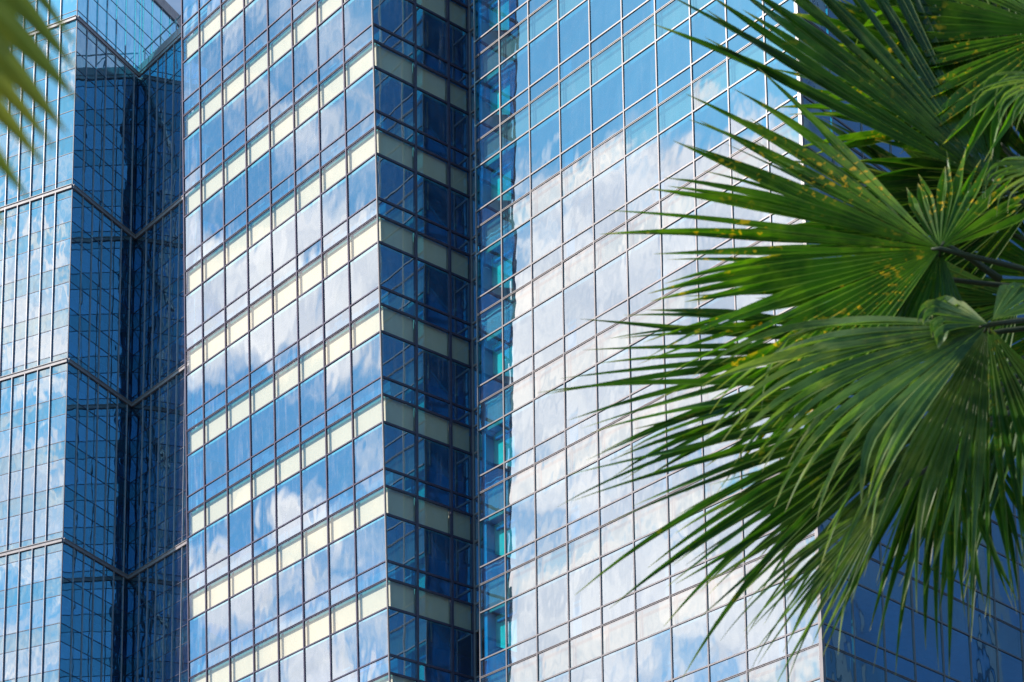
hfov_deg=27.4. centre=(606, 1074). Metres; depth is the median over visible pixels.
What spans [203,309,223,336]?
short window
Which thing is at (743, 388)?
window
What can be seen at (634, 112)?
short window
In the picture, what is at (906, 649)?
window
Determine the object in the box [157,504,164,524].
short window
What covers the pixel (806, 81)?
window
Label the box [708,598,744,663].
window
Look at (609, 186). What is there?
window
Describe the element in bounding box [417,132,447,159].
short window
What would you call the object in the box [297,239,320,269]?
short window
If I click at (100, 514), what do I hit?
short window
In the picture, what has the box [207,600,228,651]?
window
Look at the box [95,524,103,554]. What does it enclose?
window
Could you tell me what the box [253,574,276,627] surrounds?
window
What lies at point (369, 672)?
short window
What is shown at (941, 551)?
window
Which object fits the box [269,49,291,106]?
window
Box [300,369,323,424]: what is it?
window
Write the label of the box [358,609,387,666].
window
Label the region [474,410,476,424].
short window
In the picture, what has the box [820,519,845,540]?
short window
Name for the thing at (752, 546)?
short window
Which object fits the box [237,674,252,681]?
window
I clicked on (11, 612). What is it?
window
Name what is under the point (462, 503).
short window
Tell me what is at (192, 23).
short window
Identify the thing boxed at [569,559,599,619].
window
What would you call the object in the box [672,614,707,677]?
window
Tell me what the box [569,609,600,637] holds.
short window
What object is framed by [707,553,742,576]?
short window
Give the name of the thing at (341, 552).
window
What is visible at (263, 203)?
short window
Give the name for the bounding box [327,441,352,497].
window
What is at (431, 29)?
window
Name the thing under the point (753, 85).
window
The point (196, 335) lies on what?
short window
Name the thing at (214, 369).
window
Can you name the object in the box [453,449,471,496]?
window
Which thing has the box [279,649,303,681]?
window
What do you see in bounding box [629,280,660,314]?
short window
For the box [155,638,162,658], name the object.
short window
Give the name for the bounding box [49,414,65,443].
window
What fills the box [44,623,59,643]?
short window
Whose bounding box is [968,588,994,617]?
short window
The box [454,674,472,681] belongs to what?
short window
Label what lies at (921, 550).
window
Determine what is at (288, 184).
short window
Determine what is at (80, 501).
short window
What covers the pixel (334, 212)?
window
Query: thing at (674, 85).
short window
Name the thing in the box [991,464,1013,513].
window
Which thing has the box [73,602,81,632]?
window
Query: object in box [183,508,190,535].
window
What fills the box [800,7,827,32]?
short window
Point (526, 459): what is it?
short window
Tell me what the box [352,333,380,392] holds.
window
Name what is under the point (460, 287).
window
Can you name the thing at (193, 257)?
short window
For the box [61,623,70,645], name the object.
short window
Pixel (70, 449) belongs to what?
short window
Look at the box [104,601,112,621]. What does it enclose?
short window
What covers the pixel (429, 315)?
short window
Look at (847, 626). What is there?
window
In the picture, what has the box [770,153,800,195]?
window
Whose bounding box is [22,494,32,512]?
short window
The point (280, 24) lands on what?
short window
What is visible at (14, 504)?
short window
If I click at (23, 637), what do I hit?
short window
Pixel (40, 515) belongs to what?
window
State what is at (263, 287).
short window
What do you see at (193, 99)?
short window
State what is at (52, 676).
short window
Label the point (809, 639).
short window
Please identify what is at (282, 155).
window
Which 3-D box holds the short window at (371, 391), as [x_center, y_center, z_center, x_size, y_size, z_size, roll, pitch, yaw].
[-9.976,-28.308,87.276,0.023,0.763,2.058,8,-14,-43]
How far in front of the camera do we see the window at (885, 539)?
75.63 m
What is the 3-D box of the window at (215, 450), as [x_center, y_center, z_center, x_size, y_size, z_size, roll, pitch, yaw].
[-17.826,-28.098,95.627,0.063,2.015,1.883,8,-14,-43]
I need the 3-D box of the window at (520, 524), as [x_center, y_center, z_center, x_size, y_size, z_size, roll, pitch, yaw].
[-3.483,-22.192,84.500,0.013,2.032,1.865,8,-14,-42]
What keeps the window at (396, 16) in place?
in the office tower at (329, 241)
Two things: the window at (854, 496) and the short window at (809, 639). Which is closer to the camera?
the short window at (809, 639)
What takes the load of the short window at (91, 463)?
in the office tower at (93, 563)
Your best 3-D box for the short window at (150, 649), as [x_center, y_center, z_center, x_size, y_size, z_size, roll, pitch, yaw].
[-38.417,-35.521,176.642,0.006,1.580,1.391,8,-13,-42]
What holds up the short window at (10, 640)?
in the office tower at (93, 563)
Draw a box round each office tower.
[0,0,196,681]
[181,0,483,681]
[473,0,1023,681]
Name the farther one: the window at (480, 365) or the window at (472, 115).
the window at (472, 115)
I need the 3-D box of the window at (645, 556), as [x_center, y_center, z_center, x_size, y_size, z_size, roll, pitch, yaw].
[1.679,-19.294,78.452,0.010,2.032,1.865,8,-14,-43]
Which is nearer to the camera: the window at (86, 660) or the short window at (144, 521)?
the window at (86, 660)
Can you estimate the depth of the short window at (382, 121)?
89.05 m
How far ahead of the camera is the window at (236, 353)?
94.93 m
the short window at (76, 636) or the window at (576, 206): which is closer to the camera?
the window at (576, 206)
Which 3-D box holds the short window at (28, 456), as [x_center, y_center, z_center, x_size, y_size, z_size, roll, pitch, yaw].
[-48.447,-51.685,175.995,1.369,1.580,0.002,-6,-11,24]
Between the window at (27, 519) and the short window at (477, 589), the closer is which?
the short window at (477, 589)
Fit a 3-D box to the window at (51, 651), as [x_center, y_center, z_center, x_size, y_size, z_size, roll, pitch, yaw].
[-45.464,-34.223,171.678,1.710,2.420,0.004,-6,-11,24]
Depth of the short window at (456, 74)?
91.99 m
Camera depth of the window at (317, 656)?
88.38 m
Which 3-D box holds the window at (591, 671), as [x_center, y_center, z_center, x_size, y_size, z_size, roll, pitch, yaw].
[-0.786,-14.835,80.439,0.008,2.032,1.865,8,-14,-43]
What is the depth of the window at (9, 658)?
173.46 m
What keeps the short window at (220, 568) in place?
in the office tower at (329, 241)
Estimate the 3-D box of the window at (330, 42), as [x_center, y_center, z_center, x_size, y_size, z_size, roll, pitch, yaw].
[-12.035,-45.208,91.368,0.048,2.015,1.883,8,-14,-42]
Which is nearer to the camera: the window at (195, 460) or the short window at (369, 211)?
the short window at (369, 211)
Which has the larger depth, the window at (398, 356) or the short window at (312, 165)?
the short window at (312, 165)
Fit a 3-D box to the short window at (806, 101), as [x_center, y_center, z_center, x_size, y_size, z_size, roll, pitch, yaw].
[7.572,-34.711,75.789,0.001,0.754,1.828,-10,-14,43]
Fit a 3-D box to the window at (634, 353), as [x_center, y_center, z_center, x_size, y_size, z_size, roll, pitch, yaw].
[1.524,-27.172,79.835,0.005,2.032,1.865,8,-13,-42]
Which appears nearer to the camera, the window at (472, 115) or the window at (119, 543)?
the window at (472, 115)
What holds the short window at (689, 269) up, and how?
in the office tower at (589, 110)
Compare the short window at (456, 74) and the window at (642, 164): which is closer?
the window at (642, 164)
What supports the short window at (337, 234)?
in the office tower at (329, 241)
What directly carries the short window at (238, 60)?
in the office tower at (329, 241)
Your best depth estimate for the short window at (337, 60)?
91.16 m
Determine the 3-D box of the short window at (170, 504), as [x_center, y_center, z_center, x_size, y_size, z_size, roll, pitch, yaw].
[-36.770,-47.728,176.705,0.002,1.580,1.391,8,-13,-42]
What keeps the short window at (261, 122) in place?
in the office tower at (329, 241)
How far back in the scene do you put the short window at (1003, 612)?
80.88 m
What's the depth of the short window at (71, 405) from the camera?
175.77 m
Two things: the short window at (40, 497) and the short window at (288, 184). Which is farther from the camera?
the short window at (40, 497)
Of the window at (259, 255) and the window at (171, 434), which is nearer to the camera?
the window at (259, 255)
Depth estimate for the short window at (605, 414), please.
81.02 m
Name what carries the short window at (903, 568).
in the office tower at (589, 110)
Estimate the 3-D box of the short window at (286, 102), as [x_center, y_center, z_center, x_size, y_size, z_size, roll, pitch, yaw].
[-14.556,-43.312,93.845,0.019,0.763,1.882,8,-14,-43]
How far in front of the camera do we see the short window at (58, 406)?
175.51 m
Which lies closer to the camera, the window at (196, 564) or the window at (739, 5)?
the window at (739, 5)
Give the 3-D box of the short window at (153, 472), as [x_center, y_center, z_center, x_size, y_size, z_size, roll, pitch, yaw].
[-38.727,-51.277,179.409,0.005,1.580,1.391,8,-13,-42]
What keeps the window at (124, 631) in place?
in the office tower at (93, 563)
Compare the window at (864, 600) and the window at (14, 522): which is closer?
the window at (864, 600)
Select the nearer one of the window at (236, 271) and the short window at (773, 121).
the short window at (773, 121)
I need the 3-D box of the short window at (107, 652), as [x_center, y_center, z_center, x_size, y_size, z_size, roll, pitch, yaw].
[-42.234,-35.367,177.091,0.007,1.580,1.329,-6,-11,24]
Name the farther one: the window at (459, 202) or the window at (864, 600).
the window at (459, 202)
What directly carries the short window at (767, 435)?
in the office tower at (589, 110)
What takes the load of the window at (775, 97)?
in the office tower at (589, 110)
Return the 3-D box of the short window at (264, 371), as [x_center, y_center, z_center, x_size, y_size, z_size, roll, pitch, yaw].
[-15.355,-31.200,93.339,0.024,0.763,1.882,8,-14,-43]
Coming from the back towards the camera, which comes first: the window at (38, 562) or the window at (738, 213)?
the window at (38, 562)
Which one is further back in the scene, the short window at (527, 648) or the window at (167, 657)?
the window at (167, 657)
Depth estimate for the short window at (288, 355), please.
92.04 m
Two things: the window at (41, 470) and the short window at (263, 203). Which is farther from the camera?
the window at (41, 470)
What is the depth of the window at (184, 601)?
173.17 m
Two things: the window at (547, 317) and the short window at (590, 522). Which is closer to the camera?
the short window at (590, 522)
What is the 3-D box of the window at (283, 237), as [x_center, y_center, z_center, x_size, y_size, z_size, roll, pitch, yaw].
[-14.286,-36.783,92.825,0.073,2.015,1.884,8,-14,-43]
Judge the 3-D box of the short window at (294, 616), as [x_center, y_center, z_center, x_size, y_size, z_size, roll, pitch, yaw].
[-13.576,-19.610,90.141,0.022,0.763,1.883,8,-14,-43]
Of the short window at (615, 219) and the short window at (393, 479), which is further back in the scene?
the short window at (393, 479)
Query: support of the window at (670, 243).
in the office tower at (589, 110)
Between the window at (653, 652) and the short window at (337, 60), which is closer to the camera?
the window at (653, 652)
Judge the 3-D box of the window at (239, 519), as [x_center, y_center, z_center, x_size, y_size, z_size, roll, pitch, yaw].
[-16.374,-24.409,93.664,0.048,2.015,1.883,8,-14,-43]
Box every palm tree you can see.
[0,0,77,228]
[538,0,1023,681]
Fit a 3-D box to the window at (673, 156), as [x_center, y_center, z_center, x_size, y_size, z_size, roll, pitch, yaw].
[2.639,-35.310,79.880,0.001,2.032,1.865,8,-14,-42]
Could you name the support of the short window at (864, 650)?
in the office tower at (589, 110)
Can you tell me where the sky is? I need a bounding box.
[78,0,180,68]
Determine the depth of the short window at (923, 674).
76.15 m
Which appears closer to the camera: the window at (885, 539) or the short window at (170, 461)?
the window at (885, 539)
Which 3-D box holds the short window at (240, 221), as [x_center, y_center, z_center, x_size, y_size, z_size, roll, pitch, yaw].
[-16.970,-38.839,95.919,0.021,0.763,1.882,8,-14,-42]
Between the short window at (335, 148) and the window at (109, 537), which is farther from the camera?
the window at (109, 537)
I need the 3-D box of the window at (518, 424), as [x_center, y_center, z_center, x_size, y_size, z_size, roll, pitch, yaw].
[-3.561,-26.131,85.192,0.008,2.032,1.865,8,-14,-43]
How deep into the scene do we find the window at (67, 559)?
173.38 m
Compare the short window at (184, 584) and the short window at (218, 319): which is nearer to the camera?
the short window at (218, 319)
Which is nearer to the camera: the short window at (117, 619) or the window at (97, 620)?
the window at (97, 620)
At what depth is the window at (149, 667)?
176.41 m
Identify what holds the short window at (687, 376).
in the office tower at (589, 110)
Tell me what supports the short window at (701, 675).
in the office tower at (589, 110)
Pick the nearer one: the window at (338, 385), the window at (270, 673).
the window at (338, 385)
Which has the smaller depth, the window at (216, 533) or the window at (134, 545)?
the window at (216, 533)
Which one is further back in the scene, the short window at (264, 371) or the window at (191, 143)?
the window at (191, 143)
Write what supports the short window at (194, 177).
in the office tower at (329, 241)
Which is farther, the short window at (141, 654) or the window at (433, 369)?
the short window at (141, 654)
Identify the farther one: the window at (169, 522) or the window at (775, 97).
the window at (169, 522)
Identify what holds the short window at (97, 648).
in the office tower at (93, 563)
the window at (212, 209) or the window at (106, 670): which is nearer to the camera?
the window at (212, 209)
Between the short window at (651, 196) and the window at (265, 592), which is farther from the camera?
the window at (265, 592)
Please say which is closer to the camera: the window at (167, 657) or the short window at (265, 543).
the short window at (265, 543)
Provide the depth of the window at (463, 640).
87.39 m
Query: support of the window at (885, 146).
in the office tower at (589, 110)
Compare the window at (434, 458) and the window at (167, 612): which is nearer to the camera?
the window at (434, 458)
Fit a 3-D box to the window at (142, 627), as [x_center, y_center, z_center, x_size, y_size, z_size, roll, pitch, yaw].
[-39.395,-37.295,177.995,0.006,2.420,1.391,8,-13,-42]
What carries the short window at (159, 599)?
in the office tower at (93, 563)
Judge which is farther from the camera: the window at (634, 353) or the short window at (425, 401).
the short window at (425, 401)
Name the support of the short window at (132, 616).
in the office tower at (93, 563)
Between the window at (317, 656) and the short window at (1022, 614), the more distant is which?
the window at (317, 656)
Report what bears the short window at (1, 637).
in the office tower at (93, 563)
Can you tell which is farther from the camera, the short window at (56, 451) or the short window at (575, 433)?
the short window at (56, 451)
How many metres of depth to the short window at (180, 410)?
177.14 m
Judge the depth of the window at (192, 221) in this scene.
98.72 m
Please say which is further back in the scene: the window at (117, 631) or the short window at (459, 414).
the window at (117, 631)
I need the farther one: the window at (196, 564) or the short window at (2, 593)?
the short window at (2, 593)
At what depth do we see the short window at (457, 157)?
91.32 m
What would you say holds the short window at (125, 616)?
in the office tower at (93, 563)
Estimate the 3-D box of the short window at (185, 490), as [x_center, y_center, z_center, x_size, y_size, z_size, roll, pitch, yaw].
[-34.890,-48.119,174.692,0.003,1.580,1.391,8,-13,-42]
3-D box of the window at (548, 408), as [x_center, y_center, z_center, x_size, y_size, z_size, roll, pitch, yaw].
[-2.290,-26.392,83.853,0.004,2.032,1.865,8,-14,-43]
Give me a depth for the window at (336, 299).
89.53 m
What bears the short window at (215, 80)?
in the office tower at (329, 241)
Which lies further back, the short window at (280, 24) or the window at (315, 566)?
the short window at (280, 24)
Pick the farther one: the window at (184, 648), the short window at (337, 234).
the window at (184, 648)
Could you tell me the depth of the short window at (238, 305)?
95.33 m
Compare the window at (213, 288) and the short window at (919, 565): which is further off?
the window at (213, 288)
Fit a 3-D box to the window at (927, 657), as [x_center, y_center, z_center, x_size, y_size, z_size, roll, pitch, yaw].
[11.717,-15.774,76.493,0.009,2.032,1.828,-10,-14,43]
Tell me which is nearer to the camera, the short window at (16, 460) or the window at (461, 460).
the window at (461, 460)
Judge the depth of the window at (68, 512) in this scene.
174.04 m
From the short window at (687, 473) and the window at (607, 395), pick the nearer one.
the short window at (687, 473)
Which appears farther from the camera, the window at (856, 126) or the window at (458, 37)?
the window at (458, 37)
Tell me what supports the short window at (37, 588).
in the office tower at (93, 563)
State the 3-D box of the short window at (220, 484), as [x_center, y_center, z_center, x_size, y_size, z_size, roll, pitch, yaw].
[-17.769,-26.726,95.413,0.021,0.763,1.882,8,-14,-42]
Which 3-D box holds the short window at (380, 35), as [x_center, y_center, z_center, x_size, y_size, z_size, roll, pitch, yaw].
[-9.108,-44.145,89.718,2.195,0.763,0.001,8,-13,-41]
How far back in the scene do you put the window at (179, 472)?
176.11 m
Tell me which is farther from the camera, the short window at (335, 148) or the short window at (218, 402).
the short window at (218, 402)
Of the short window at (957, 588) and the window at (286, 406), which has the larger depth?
the window at (286, 406)
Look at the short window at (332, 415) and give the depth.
88.70 m
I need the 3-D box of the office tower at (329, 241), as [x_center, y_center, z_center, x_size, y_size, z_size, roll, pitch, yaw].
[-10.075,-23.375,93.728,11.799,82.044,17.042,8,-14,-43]
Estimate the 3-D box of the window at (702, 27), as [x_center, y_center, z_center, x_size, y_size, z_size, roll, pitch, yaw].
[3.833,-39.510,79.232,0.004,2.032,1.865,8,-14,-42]
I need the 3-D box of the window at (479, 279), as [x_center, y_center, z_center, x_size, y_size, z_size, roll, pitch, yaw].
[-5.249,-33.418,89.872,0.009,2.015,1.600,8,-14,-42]
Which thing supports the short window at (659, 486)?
in the office tower at (589, 110)
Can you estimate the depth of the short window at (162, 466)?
178.45 m
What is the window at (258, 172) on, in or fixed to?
in the office tower at (329, 241)
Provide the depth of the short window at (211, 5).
99.21 m
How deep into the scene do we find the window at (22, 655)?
172.91 m
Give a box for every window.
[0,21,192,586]
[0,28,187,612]
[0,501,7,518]
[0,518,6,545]
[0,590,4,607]
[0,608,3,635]
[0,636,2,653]
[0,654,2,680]
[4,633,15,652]
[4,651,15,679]
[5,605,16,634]
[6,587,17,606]
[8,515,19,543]
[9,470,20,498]
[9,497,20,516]
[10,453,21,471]
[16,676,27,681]
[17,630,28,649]
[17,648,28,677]
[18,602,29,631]
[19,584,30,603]
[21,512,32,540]
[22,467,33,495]
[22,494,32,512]
[23,449,34,468]
[30,645,41,674]
[30,673,40,681]
[31,599,42,628]
[31,627,42,646]
[32,555,44,582]
[32,581,43,600]
[34,508,45,537]
[35,463,46,491]
[35,490,46,509]
[36,446,47,464]
[43,642,58,671]
[43,670,58,681]
[44,595,60,625]
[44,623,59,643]
[45,577,60,597]
[46,551,61,579]
[47,504,62,534]
[48,459,63,488]
[48,486,63,506]
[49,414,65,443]
[49,441,64,461]
[50,397,65,416]
[60,642,70,673]
[60,670,69,681]
[61,596,71,626]
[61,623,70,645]
[62,578,71,599]
[63,551,72,581]
[64,504,73,536]
[65,459,75,490]
[65,487,74,508]
[66,415,76,445]
[66,441,75,463]
[67,397,76,419]
[71,648,80,678]
[71,675,79,681]
[72,630,81,650]
[73,584,82,604]
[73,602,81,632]
[74,557,82,587]
[75,511,84,542]
[76,467,85,496]
[76,493,84,514]
[77,449,85,470]
[82,635,91,655]
[82,653,90,681]
[83,607,91,637]
[84,590,92,610]
[85,518,94,548]
[86,473,95,503]
[86,500,94,521]
[87,455,95,476]
[92,658,100,681]
[93,613,101,643]
[93,640,101,660]
[94,595,102,615]
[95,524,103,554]
[96,506,104,526]
[102,664,110,681]
[103,619,111,648]
[103,646,111,666]
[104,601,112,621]
[105,530,113,559]
[106,512,114,532]
[112,651,120,671]
[112,668,120,681]
[113,606,121,626]
[113,624,121,653]
[115,535,123,565]
[122,656,126,673]
[122,674,125,681]
[123,611,127,629]
[123,629,126,656]
[126,653,136,674]
[126,670,136,681]
[127,608,137,629]
[127,625,137,656]
[129,538,138,568]
[138,621,145,650]
[138,648,144,667]
[138,666,144,681]
[139,603,145,622]
[140,532,147,561]
[141,515,147,534]
[146,643,153,663]
[146,661,153,681]
[147,598,154,618]
[147,616,154,645]
[148,527,155,556]
[149,483,156,512]
[149,509,156,529]
[150,466,156,485]
[155,611,162,640]
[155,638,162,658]
[155,656,161,681]
[156,593,163,613]
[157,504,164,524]
[157,521,164,551]
[158,460,165,479]
[158,477,165,506]
[163,651,170,681]
[164,588,171,608]
[164,606,171,635]
[164,634,170,653]
[165,562,172,590]
[166,471,173,501]
[166,498,173,518]
[166,516,172,545]
[167,427,174,456]
[167,453,174,474]
[168,410,174,429]
[172,629,179,649]
[172,647,179,676]
[172,674,179,681]
[173,583,180,603]
[173,601,180,630]
[174,510,181,540]
[174,557,180,584]
[175,465,182,495]
[175,492,182,512]
[176,404,183,424]
[176,421,183,450]
[176,448,182,468]
[181,625,187,644]
[181,642,187,671]
[181,670,187,681]
[182,0,197,22]
[182,553,186,580]
[182,579,186,598]
[182,597,186,625]
[183,13,197,37]
[183,51,198,99]
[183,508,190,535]
[184,89,198,113]
[184,128,199,176]
[184,167,199,191]
[184,443,189,462]
[184,464,185,489]
[184,490,185,507]
[185,206,200,254]
[185,246,200,269]
[186,285,201,333]
[186,325,201,349]
[186,366,202,413]
[187,406,202,429]
[187,447,203,494]
[188,488,203,510]
[188,529,204,577]
[189,571,204,592]
[189,613,205,660]
[189,655,205,676]
[199,0,207,7]
[200,0,219,21]
[200,31,220,85]
[201,70,220,98]
[201,110,221,162]
[201,149,221,177]
[202,188,222,241]
[202,229,222,256]
[203,268,223,321]
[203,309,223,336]
[204,350,224,402]
[204,391,224,417]
[205,432,225,484]
[205,474,226,500]
[206,516,227,567]
[206,558,227,583]
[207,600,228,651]
[207,643,228,667]
[222,11,242,65]
[223,50,243,79]
[223,90,244,144]
[224,130,244,159]
[224,170,245,223]
[225,211,245,239]
[225,251,246,304]
[226,293,246,320]
[226,334,248,386]
[227,375,248,402]
[227,417,249,470]
[228,459,249,486]
[229,502,250,554]
[229,545,250,570]
[230,587,251,639]
[230,631,252,656]
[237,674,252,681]
[245,0,266,45]
[245,30,266,60]
[246,70,267,125]
[246,111,267,140]
[247,151,269,206]
[248,192,269,221]
[248,234,270,288]
[249,275,270,304]
[250,317,271,371]
[250,359,272,387]
[251,402,273,455]
[252,445,273,471]
[252,487,274,540]
[253,531,275,557]
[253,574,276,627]
[254,618,276,643]
[255,662,277,681]
[268,0,290,25]
[269,9,290,40]
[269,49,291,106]
[270,91,292,121]
[271,132,293,188]
[271,174,293,203]
[272,215,294,270]
[273,257,295,286]
[273,300,296,355]
[274,343,296,371]
[275,385,298,440]
[276,429,298,456]
[276,472,299,526]
[277,516,300,543]
[278,561,301,614]
[279,605,302,631]
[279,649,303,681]
[292,0,315,19]
[293,29,316,86]
[294,71,316,102]
[295,112,318,169]
[296,154,318,185]
[296,196,320,253]
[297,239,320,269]
[298,282,322,338]
[299,326,322,355]
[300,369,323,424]
[301,414,324,441]
[301,457,325,512]
[302,502,326,529]
[303,546,327,601]
[304,592,328,618]
[305,637,329,681]
[318,7,342,65]
[319,49,342,81]
[320,91,344,149]
[321,134,344,165]
[322,177,346,235]
[322,221,346,251]
[324,264,348,321]
[324,308,348,337]
[325,352,350,409]
[326,397,350,425]
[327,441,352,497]
[328,487,352,515]
[329,532,354,587]
[330,578,354,606]
[331,624,356,679]
[333,670,356,681]
[343,0,371,45]
[344,26,371,60]
[345,68,373,130]
[346,112,373,146]
[348,155,375,216]
[348,200,376,232]
[350,243,377,303]
[351,289,378,320]
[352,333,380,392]
[353,378,380,409]
[354,423,382,482]
[355,470,383,499]
[356,516,384,574]
[357,562,385,591]
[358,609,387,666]
[359,656,387,681]
[373,0,413,42]
[374,26,413,58]
[375,68,413,126]
[376,112,413,142]
[377,155,413,211]
[378,199,413,228]
[379,243,414,298]
[381,288,414,315]
[382,333,414,386]
[383,378,414,403]
[384,423,414,476]
[385,469,414,493]
[387,516,415,567]
[388,562,415,585]
[389,609,415,660]
[390,656,415,677]
[417,6,446,59]
[417,48,446,75]
[417,89,446,142]
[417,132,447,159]
[417,174,447,227]
[418,217,447,243]
[418,260,448,313]
[418,304,448,329]
[418,347,448,400]
[418,392,448,416]
[418,436,449,488]
[419,481,449,505]
[419,526,450,578]
[419,572,450,596]
[419,618,450,669]
[419,664,450,681]
[450,24,467,70]
[450,65,467,86]
[450,106,468,153]
[451,148,468,169]
[451,190,468,236]
[451,232,469,253]
[451,274,469,322]
[452,318,469,338]
[452,361,470,408]
[452,405,470,425]
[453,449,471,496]
[453,493,471,513]
[453,538,471,585]
[454,583,472,602]
[454,628,472,676]
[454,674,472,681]
[471,27,477,69]
[471,109,478,151]
[472,192,479,235]
[473,277,480,321]
[474,363,481,407]
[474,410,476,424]
[474,451,482,495]
[475,498,477,512]
[475,539,483,584]
[476,587,478,601]
[504,356,531,386]
[505,401,532,460]
[505,449,533,479]
[506,494,534,553]
[506,542,534,570]
[507,589,535,646]
[507,637,535,665]
[533,292,562,352]
[534,338,562,369]
[534,384,563,444]
[535,432,564,461]
[536,478,565,538]
[536,527,565,555]
[537,574,567,633]
[538,623,567,652]
[543,671,568,681]
[562,180,592,242]
[563,226,592,259]
[564,272,593,334]
[565,321,594,351]
[565,366,595,427]
[566,415,596,445]
[567,462,597,522]
[568,511,598,540]
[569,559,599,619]
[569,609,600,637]
[570,658,601,681]
[593,158,624,222]
[594,206,624,239]
[595,252,626,315]
[596,301,627,333]
[597,349,628,408]
[598,397,629,428]
[599,445,631,506]
[600,494,631,526]
[601,543,633,604]
[602,594,633,624]
[603,643,635,681]
[624,43,655,108]
[625,91,655,125]
[626,137,657,201]
[627,185,658,219]
[628,234,660,296]
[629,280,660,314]
[630,332,662,392]
[631,378,663,410]
[632,428,665,490]
[633,478,666,508]
[634,531,668,589]
[636,578,668,608]
[637,629,670,681]
[657,19,689,85]
[658,67,690,103]
[659,114,692,180]
[660,163,693,197]
[662,210,695,276]
[663,260,695,294]
[664,317,698,370]
[665,359,698,387]
[666,417,701,473]
[668,463,701,492]
[669,510,704,574]
[670,563,704,595]
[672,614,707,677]
[673,667,707,681]
[691,0,725,62]
[692,43,725,79]
[694,91,728,158]
[695,140,728,176]
[696,190,731,255]
[698,239,731,271]
[699,296,733,350]
[701,342,734,374]
[703,390,738,455]
[704,444,738,472]
[705,496,741,559]
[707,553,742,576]
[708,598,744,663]
[710,652,745,681]
[726,0,761,38]
[728,18,762,51]
[729,71,765,133]
[731,117,765,153]
[733,165,768,227]
[734,217,769,247]
[735,286,772,321]
[739,386,768,429]
[741,433,771,456]
[743,505,778,537]
[744,531,780,561]
[746,583,784,648]
[747,637,784,670]
[766,52,796,111]
[768,96,797,129]
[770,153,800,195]
[772,214,794,223]
[775,308,787,314]
[785,569,817,633]
[787,624,818,655]
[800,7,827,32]
[803,66,830,111]
[803,96,831,131]
[806,147,833,197]
[809,0,826,13]
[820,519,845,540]
[823,577,852,633]
[824,624,853,655]
[828,0,855,18]
[829,31,854,43]
[831,71,860,131]
[833,118,861,152]
[849,485,866,524]
[853,585,883,647]
[855,638,884,667]
[863,125,889,151]
[864,145,890,171]
[866,540,879,560]
[881,506,908,553]
[881,545,906,572]
[884,597,913,660]
[886,651,914,680]
[892,140,909,156]
[910,527,932,566]
[912,561,938,588]
[914,611,942,672]
[916,664,943,681]
[940,530,965,583]
[940,574,966,602]
[943,625,971,681]
[945,677,956,681]
[966,545,992,596]
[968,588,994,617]
[971,638,997,681]
[990,504,1014,521]
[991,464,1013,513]
[993,553,1019,610]
[995,601,1020,629]
[998,650,1023,681]
[1016,517,1023,535]
[1019,565,1023,612]
[1022,614,1023,629]
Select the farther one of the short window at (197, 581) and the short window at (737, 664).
the short window at (197, 581)
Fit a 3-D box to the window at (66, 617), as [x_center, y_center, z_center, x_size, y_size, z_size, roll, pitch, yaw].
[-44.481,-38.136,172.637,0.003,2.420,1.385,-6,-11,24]
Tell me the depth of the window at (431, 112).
90.59 m
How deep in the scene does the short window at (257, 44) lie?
95.84 m
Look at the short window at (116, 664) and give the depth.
178.32 m
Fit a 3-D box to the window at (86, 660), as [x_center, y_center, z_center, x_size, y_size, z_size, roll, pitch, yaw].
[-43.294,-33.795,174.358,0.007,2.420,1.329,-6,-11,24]
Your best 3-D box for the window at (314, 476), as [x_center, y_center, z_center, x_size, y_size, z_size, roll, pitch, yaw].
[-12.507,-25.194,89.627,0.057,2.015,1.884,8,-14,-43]
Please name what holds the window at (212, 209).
in the office tower at (329, 241)
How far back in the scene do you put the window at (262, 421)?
92.96 m
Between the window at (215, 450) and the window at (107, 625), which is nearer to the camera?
the window at (215, 450)
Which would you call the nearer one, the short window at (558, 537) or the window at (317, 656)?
the short window at (558, 537)
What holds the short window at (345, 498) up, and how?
in the office tower at (329, 241)
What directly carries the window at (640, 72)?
in the office tower at (589, 110)
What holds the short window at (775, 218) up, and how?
in the office tower at (589, 110)
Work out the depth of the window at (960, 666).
77.86 m
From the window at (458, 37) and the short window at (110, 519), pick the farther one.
the short window at (110, 519)
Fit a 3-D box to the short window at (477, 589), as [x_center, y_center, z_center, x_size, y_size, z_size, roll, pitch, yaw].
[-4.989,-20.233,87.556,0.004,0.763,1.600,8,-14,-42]
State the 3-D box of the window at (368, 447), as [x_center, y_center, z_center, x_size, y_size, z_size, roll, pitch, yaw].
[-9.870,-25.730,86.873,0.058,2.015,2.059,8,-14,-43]
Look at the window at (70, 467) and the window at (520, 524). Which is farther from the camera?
the window at (70, 467)
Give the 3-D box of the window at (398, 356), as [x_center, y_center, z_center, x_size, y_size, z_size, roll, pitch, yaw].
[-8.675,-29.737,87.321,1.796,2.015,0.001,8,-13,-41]
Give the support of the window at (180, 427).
in the office tower at (93, 563)
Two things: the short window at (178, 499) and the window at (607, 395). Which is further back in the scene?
the short window at (178, 499)
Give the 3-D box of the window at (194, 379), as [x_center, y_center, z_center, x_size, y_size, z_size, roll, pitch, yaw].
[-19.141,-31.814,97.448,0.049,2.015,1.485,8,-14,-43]
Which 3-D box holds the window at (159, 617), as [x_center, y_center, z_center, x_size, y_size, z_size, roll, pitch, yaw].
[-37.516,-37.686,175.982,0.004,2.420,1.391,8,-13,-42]
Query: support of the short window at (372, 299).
in the office tower at (329, 241)
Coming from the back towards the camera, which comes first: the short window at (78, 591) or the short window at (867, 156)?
the short window at (78, 591)

